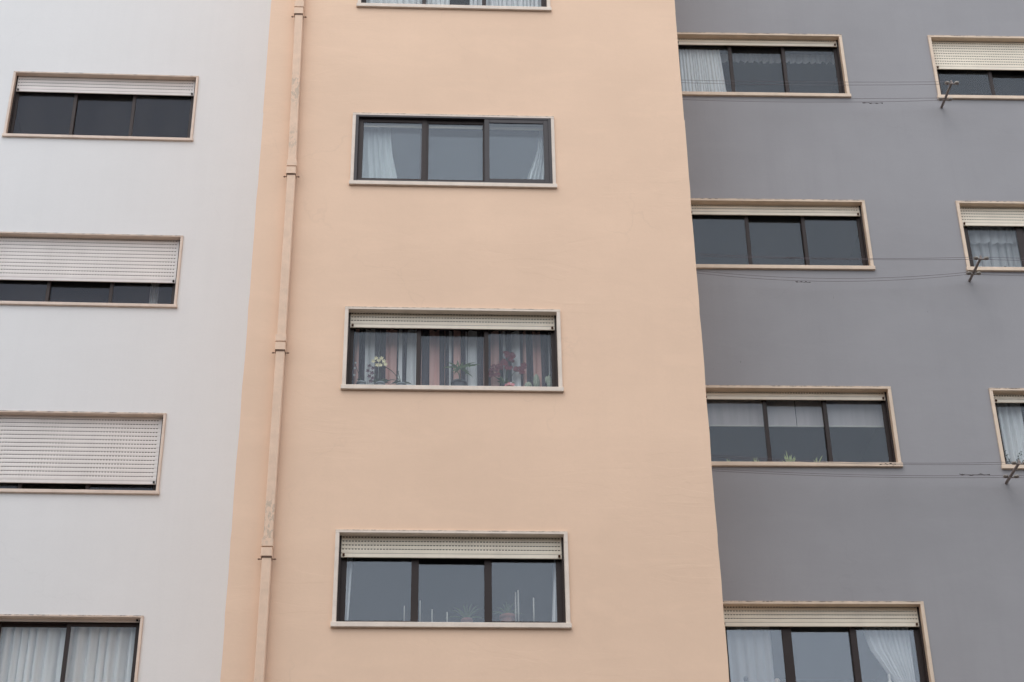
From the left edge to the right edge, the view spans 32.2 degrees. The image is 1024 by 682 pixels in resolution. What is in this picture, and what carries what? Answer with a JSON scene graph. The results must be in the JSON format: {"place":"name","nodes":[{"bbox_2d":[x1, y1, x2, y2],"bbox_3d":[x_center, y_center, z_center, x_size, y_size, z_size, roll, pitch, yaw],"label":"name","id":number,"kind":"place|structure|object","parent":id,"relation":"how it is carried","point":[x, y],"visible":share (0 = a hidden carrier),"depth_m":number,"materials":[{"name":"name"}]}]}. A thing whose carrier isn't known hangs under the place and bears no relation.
{"place":"outdoors","nodes":[
{"label":"outdoors","id":0,"kind":"place"},
{"bbox_2d":[0,0,270,681],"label":"apartment building","id":1,"kind":"structure","parent":0,"point":[130,138],"depth_m":24.67,"materials":[{"name":"white paint"}]},
{"bbox_2d":[0,627,135,681],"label":"curtain","id":2,"kind":"object","parent":1,"relation":"hanging from","point":[95,654],"visible":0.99,"depth_m":22.24,"materials":[{"name":"white fabric"}]},
{"bbox_2d":[0,614,143,681],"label":"window","id":3,"kind":"structure","parent":1,"relation":"in","point":[6,620],"depth_m":22.28,"materials":[{"name":"beige stone"}]},
{"bbox_2d":[0,410,165,494],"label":"window","id":4,"kind":"structure","parent":1,"relation":"in","point":[55,452],"depth_m":23.57,"materials":[{"name":"beige plastic"}]},
{"bbox_2d":[0,232,182,307],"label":"window","id":5,"kind":"structure","parent":1,"relation":"in","point":[37,268],"depth_m":25.17,"materials":[{"name":"beige plastic"}]},
{"bbox_2d":[2,71,198,141],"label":"window","id":6,"kind":"structure","parent":1,"relation":"in","point":[63,105],"depth_m":27.70,"materials":[{"name":"beige glass"}]},
{"bbox_2d":[149,283,159,303],"bbox_3d":[-5.072,-0.689,25.174,0.120,1.515,0.048,1,-31,-3],"label":"curtain","id":7,"kind":"object","parent":1,"relation":"hanging from","point":[154,292],"visible":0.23,"depth_m":25.17,"materials":[{"name":"grey fabric"}]},
{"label":"pavement","id":8,"kind":"structure","parent":0,"visible":0},
{"bbox_2d":[220,0,728,681],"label":"apartment building","id":9,"kind":"structure","parent":8,"relation":"on","point":[590,470],"depth_m":20.74,"materials":[{"name":"beige paint"}]},
{"bbox_2d":[254,0,306,681],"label":"rain pipe","id":10,"kind":"object","parent":9,"relation":"attached to","point":[267,543],"visible":1,"depth_m":20.24,"materials":[{"name":"beige metal"}]},
{"bbox_2d":[345,558,352,619],"bbox_3d":[-1.811,2.760,19.119,0.180,1.480,0.048,1,-31,-3],"label":"curtain","id":11,"kind":"object","parent":9,"relation":"hanging from","point":[349,575],"visible":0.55,"depth_m":19.19,"materials":[{"name":"white fabric"}]},
{"bbox_2d":[354,362,365,384],"bbox_3d":[-1.754,0.425,20.560,0.134,0.434,0.112,24,-39,-35],"label":"potted plant","id":12,"kind":"object","parent":9,"relation":"in","point":[360,381],"visible":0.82,"depth_m":20.51,"materials":[{"name":"green plant"}]},
{"bbox_2d":[366,356,387,384],"bbox_3d":[-1.554,0.404,20.593,0.286,0.500,0.112,1,-31,-3],"label":"potted orchid","id":13,"kind":"object","parent":9,"relation":"in","point":[381,382],"visible":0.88,"depth_m":20.59,"materials":[{"name":"white plant"}]},
{"bbox_2d":[362,127,396,177],"bbox_3d":[-1.643,-2.135,22.086,0.662,1.516,0.061,1,-31,-3],"label":"curtain","id":14,"kind":"object","parent":9,"relation":"hanging from","point":[378,161],"visible":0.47,"depth_m":22.20,"materials":[{"name":"white fabric"}]},
{"bbox_2d":[385,367,410,384],"bbox_3d":[-1.319,0.461,20.571,0.331,0.373,0.112,1,-31,-3],"label":"potted plant","id":15,"kind":"object","parent":9,"relation":"in","point":[399,382],"visible":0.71,"depth_m":20.56,"materials":[{"name":"green plant"}]},
{"bbox_2d":[366,0,449,4],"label":"curtain","id":16,"kind":"object","parent":9,"relation":"hanging from","point":[444,2],"visible":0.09,"depth_m":23.54,"materials":[{"name":"white fabric"}]},
{"bbox_2d":[419,600,420,621],"bbox_3d":[-0.991,2.950,19.114,0.060,0.357,0.058,1,-31,-3],"label":"candle","id":17,"kind":"object","parent":9,"relation":"in","point":[420,612],"visible":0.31,"depth_m":19.12,"materials":[{"name":"white wax"}]},
{"bbox_2d":[330,529,571,628],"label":"window","id":18,"kind":"structure","parent":9,"relation":"in","point":[445,570],"depth_m":20.68,"materials":[{"name":"glass"}]},
{"bbox_2d":[352,329,551,386],"bbox_3d":[-0.687,0.464,20.709,2.482,1.365,0.070,1,-31,-3],"label":"curtain","id":19,"kind":"object","parent":9,"relation":"hanging from","point":[396,349],"visible":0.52,"depth_m":20.88,"materials":[{"name":"white fabric"}]},
{"bbox_2d":[340,306,563,392],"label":"window","id":20,"kind":"structure","parent":9,"relation":"in","point":[419,319],"depth_m":20.78,"materials":[{"name":"plastic"}]},
{"bbox_2d":[349,112,556,188],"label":"window","id":21,"kind":"structure","parent":9,"relation":"in","point":[429,150],"depth_m":22.36,"materials":[{"name":"glass"}]},
{"bbox_2d":[356,0,551,11],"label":"window","id":22,"kind":"structure","parent":9,"relation":"in","point":[454,4],"depth_m":23.22,"materials":[{"name":"stone"}]},
{"bbox_2d":[443,360,480,385],"bbox_3d":[-0.583,0.424,20.634,0.454,0.482,0.184,1,-31,-3],"label":"potted palm","id":23,"kind":"object","parent":9,"relation":"in","point":[459,382],"visible":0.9,"depth_m":20.68,"materials":[{"name":"green plant"}]},
{"bbox_2d":[445,604,482,621],"bbox_3d":[-0.518,3.052,19.371,0.431,0.437,0.130,1,-31,-3],"label":"potted palm","id":24,"kind":"object","parent":9,"relation":"in","point":[467,617],"visible":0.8,"depth_m":19.41,"materials":[{"name":"green plant"}]},
{"bbox_2d":[470,0,540,6],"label":"curtain","id":25,"kind":"object","parent":9,"relation":"hanging from","point":[534,3],"visible":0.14,"depth_m":23.61,"materials":[{"name":"white fabric"}]},
{"bbox_2d":[493,602,521,620],"bbox_3d":[-0.050,3.013,19.301,0.348,0.419,0.184,11,-33,-19],"label":"potted plant","id":26,"kind":"object","parent":9,"relation":"in","point":[507,615],"visible":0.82,"depth_m":19.28,"materials":[{"name":"green plant"}]},
{"bbox_2d":[489,351,526,385],"bbox_3d":[-0.063,0.389,20.719,0.474,0.616,0.130,1,-31,-3],"label":"potted flower","id":27,"kind":"object","parent":9,"relation":"in","point":[512,356],"visible":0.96,"depth_m":20.72,"materials":[{"name":"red plant"}]},
{"bbox_2d":[505,382,515,385],"bbox_3d":[-0.023,0.548,20.531,0.134,0.149,0.108,1,-31,-3],"label":"potted flower","id":28,"kind":"object","parent":9,"relation":"in","point":[510,384],"visible":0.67,"depth_m":20.51,"materials":[{"name":"pink ceramic"}]},
{"bbox_2d":[515,591,516,620],"bbox_3d":[0.040,2.933,19.228,0.060,0.477,0.058,1,-31,-3],"label":"candle","id":29,"kind":"object","parent":9,"relation":"in","point":[515,608],"visible":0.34,"depth_m":19.23,"materials":[{"name":"white wax"}]},
{"bbox_2d":[517,590,518,620],"bbox_3d":[0.070,2.917,19.216,0.060,0.493,0.059,1,-31,-3],"label":"candle","id":30,"kind":"object","parent":9,"relation":"in","point":[518,603],"visible":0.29,"depth_m":19.26,"materials":[{"name":"white wax"}]},
{"bbox_2d":[533,597,534,621],"bbox_3d":[0.236,2.949,19.182,0.060,0.397,0.058,1,-31,-3],"label":"candle","id":31,"kind":"object","parent":9,"relation":"in","point":[533,611],"visible":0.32,"depth_m":19.19,"materials":[{"name":"white wax"}]},
{"bbox_2d":[527,131,543,178],"bbox_3d":[0.267,-2.110,22.177,0.381,1.516,0.060,1,-31,-3],"label":"curtain","id":32,"kind":"object","parent":9,"relation":"hanging from","point":[536,170],"visible":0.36,"depth_m":22.25,"materials":[{"name":"white fabric"}]},
{"bbox_2d":[533,374,539,386],"bbox_3d":[0.286,0.526,20.678,0.086,0.330,0.086,1,-31,-3],"label":"potted cactus","id":33,"kind":"object","parent":9,"relation":"on","point":[536,381],"visible":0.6,"depth_m":20.68,"materials":[{"name":"plant"}]},
{"bbox_2d":[545,375,551,386],"bbox_3d":[0.429,0.518,20.633,0.088,0.294,0.076,1,-31,-3],"label":"potted cactus","id":34,"kind":"object","parent":9,"relation":"on","point":[548,380],"visible":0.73,"depth_m":20.64,"materials":[{"name":"plant"}]},
{"bbox_2d":[552,559,556,621],"bbox_3d":[0.490,2.791,19.228,0.180,1.480,0.048,1,-31,-3],"label":"curtain","id":35,"kind":"object","parent":9,"relation":"hanging from","point":[554,610],"visible":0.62,"depth_m":19.23,"materials":[{"name":"white fabric"}]},
{"bbox_2d":[675,0,1023,681],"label":"apartment building","id":36,"kind":"structure","parent":8,"relation":"on","point":[818,573],"depth_m":23.05,"materials":[{"name":"grey paint"}]},
{"bbox_2d":[679,49,726,91],"bbox_3d":[2.676,-3.601,25.017,0.754,1.313,0.044,0,-31,-2],"label":"curtain","id":37,"kind":"object","parent":36,"relation":"hanging from","point":[699,64],"visible":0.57,"depth_m":25.15,"materials":[{"name":"white fabric"}]},
{"bbox_2d":[726,627,774,681],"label":"curtain","id":38,"kind":"object","parent":36,"relation":"hanging from","point":[750,652],"visible":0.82,"depth_m":20.65,"materials":[{"name":"white fabric"}]},
{"bbox_2d":[707,400,796,426],"bbox_3d":[2.964,0.867,22.341,1.204,0.477,0.018,0,-31,-2],"label":"blind","id":39,"kind":"object","parent":36,"relation":"attached to","point":[735,413],"visible":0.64,"depth_m":22.31,"materials":[{"name":"grey fabric"}]},
{"bbox_2d":[677,32,850,97],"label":"window","id":40,"kind":"structure","parent":36,"relation":"in","point":[816,80],"depth_m":25.93,"materials":[{"name":"beige glass"}]},
{"bbox_2d":[720,53,834,64],"bbox_3d":[3.821,-4.040,25.419,1.670,0.175,0.030,0,-31,-2],"label":"valance","id":41,"kind":"object","parent":36,"relation":"hanging from","point":[791,58],"visible":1,"depth_m":25.42,"materials":[{"name":"fabric"}]},
{"bbox_2d":[691,198,875,270],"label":"window","id":42,"kind":"structure","parent":36,"relation":"in","point":[817,232],"depth_m":24.80,"materials":[{"name":"beige glass"}]},
{"bbox_2d":[782,452,795,461],"bbox_3d":[3.430,1.474,21.977,0.129,0.245,0.129,20,-37,-30],"label":"potted plant","id":43,"kind":"object","parent":36,"relation":"in","point":[791,459],"visible":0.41,"depth_m":21.98,"materials":[{"name":"green plant"}]},
{"bbox_2d":[705,385,902,467],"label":"window","id":44,"kind":"structure","parent":36,"relation":"in","point":[845,445],"depth_m":23.69,"materials":[{"name":"beige glass"}]},
{"bbox_2d":[681,80,958,107],"bbox_3d":[4.112,-3.381,24.389,3.982,0.148,0.584,0,-31,-2],"label":"washing line","id":45,"kind":"object","parent":36,"relation":"attached to","point":[947,93],"visible":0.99,"depth_m":24.42,"materials":[{"name":"metal"}]},
{"bbox_2d":[723,601,934,681],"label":"window","id":46,"kind":"structure","parent":36,"relation":"in","point":[812,641],"depth_m":20.80,"materials":[{"name":"beige glass"}]},
{"bbox_2d":[795,400,883,427],"bbox_3d":[4.128,0.876,22.385,1.111,0.477,0.018,0,-31,-2],"label":"blind","id":47,"kind":"object","parent":36,"relation":"attached to","point":[859,414],"visible":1,"depth_m":22.35,"materials":[{"name":"grey fabric"}]},
{"bbox_2d":[696,254,1023,282],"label":"washing line","id":48,"kind":"object","parent":36,"relation":"attached to","point":[979,259],"visible":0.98,"depth_m":22.80,"materials":[{"name":"metal"}]},
{"bbox_2d":[718,455,1023,483],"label":"washing line","id":49,"kind":"object","parent":36,"relation":"attached to","point":[1017,464],"visible":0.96,"depth_m":21.41,"materials":[{"name":"metal"}]},
{"bbox_2d":[862,627,914,681],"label":"curtain","id":50,"kind":"object","parent":36,"relation":"hanging from","point":[890,648],"visible":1,"depth_m":20.74,"materials":[{"name":"white fabric"}]},
{"bbox_2d":[927,35,1023,99],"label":"window","id":51,"kind":"structure","parent":36,"relation":"in","point":[984,67],"depth_m":25.38,"materials":[{"name":"beige plastic"}]},
{"bbox_2d":[955,201,1023,271],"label":"window","id":52,"kind":"structure","parent":36,"relation":"in","point":[970,213],"depth_m":23.82,"materials":[{"name":"beige stone"}]},
{"bbox_2d":[970,241,1020,266],"bbox_3d":[7.212,-1.118,23.826,2.304,1.277,0.076,0,-31,-2],"label":"curtain","id":53,"kind":"object","parent":36,"relation":"hanging from","point":[1009,252],"visible":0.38,"depth_m":23.81,"materials":[{"name":"fabric"}]},
{"bbox_2d":[967,226,1023,244],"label":"curtain","id":54,"kind":"object","parent":36,"relation":"hanging from","point":[991,234],"visible":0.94,"depth_m":23.91,"materials":[{"name":"fabric"}]},
{"bbox_2d":[989,388,1023,469],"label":"window","id":55,"kind":"structure","parent":36,"relation":"in","point":[997,395],"depth_m":22.35,"materials":[{"name":"beige stone"}]},
{"bbox_2d":[996,403,1023,463],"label":"curtain","id":56,"kind":"object","parent":36,"relation":"hanging from","point":[1011,422],"visible":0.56,"depth_m":22.33,"materials":[{"name":"white fabric"}]},
{"bbox_2d":[1005,450,1023,463],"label":"potted plant","id":57,"kind":"object","parent":36,"relation":"in","point":[1017,459],"visible":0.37,"depth_m":22.06,"materials":[{"name":"green plant"}]}
]}

